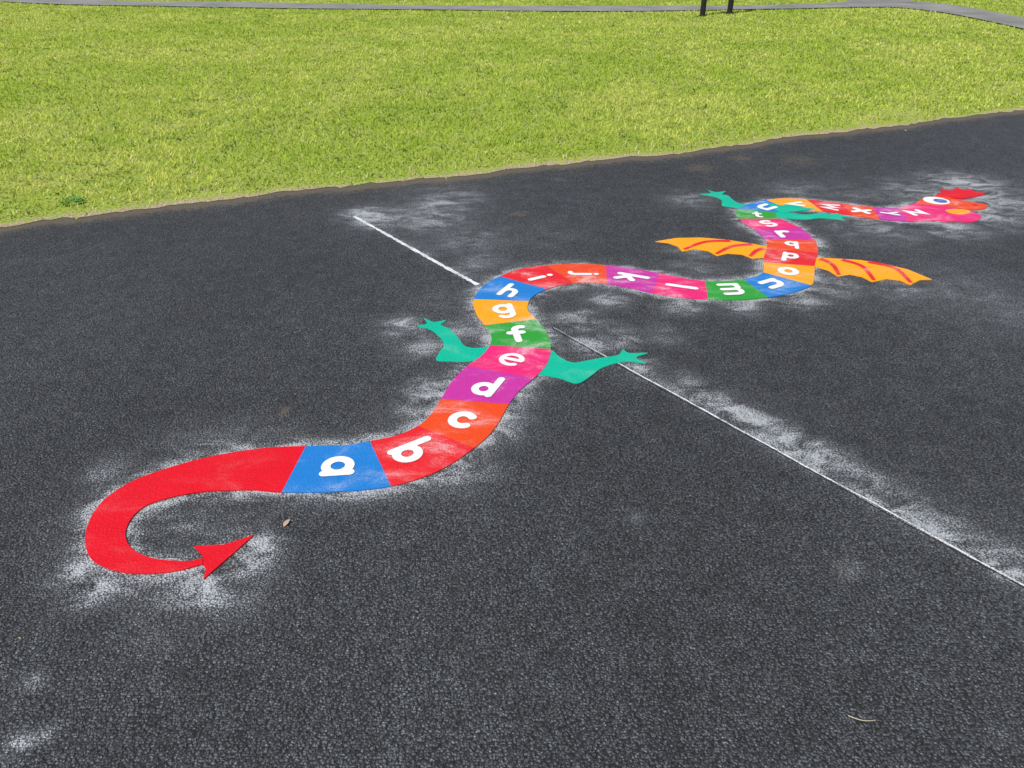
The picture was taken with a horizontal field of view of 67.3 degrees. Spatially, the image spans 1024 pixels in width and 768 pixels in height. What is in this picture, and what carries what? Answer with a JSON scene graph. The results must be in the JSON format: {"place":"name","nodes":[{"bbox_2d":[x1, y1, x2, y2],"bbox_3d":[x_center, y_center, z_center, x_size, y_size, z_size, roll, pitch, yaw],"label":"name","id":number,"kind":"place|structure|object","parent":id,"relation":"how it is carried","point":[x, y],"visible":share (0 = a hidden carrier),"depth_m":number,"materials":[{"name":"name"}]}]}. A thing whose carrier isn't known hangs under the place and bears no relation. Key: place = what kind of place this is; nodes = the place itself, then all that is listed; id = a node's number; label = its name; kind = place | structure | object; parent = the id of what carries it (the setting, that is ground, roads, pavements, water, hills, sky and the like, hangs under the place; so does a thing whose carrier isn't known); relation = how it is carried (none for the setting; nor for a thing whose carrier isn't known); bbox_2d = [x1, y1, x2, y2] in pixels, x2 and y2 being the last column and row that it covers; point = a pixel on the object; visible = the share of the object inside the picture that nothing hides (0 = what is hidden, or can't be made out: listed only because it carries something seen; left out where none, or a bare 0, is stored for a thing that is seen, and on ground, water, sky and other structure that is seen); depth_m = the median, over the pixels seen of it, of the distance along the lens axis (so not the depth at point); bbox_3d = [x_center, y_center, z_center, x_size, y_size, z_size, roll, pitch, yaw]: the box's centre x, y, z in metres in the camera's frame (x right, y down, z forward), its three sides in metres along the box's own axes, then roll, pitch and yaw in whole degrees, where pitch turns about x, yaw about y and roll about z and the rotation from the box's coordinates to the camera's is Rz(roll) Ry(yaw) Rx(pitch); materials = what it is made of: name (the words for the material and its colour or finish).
{"place":"outdoors","nodes":[
{"label":"outdoors","id":0,"kind":"place"},
{"bbox_2d":[0,110,1023,767],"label":"asphalt playground","id":1,"kind":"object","parent":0,"point":[614,566],"visible":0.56,"depth_m":2.64},
{"bbox_2d":[85,188,986,578],"bbox_3d":[0.945,-0.491,4.032,1.740,0.008,5.932,26,39,36],"label":"alphabet dragon ground marking","id":2,"kind":"object","parent":1,"relation":"on","point":[495,378],"visible":1,"depth_m":3.31,"materials":[{"name":"multicoloured paint"}]},
{"bbox_2d":[353,216,1023,587],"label":"painted joint line","id":3,"kind":"object","parent":1,"relation":"on","point":[476,283],"visible":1,"depth_m":2.86,"materials":[{"name":"white paint"}]},
{"bbox_2d":[848,715,874,720],"bbox_3d":[0.845,0.808,1.855,0.063,0.003,0.009,6,31,10],"label":"twig","id":4,"kind":"object","parent":1,"relation":"on","point":[860,719],"visible":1,"depth_m":1.85,"materials":[{"name":"beige wood"}]},
{"bbox_2d":[0,0,1023,226],"bbox_3d":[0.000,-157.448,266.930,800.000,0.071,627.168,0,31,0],"label":"grass lawn ground","id":5,"kind":"structure","parent":0,"point":[248,192],"depth_m":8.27,"materials":[{"name":"plant"}]},
{"bbox_2d":[60,196,84,204],"bbox_3d":[-2.991,-1.247,5.221,0.158,0.033,0.152,15,34,24],"label":"weed plant","id":6,"kind":"object","parent":5,"relation":"on","point":[67,202],"visible":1,"depth_m":5.21,"materials":[{"name":"green plant"}]},
{"bbox_2d":[0,0,1023,27],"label":"footpath","id":7,"kind":"structure","parent":5,"relation":"on","point":[1008,19],"depth_m":17.27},
{"bbox_2d":[699,0,733,15],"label":"notice sign","id":8,"kind":"object","parent":5,"relation":"on","point":[704,3],"visible":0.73,"depth_m":15.64,"materials":[{"name":"black metal"}]}
]}

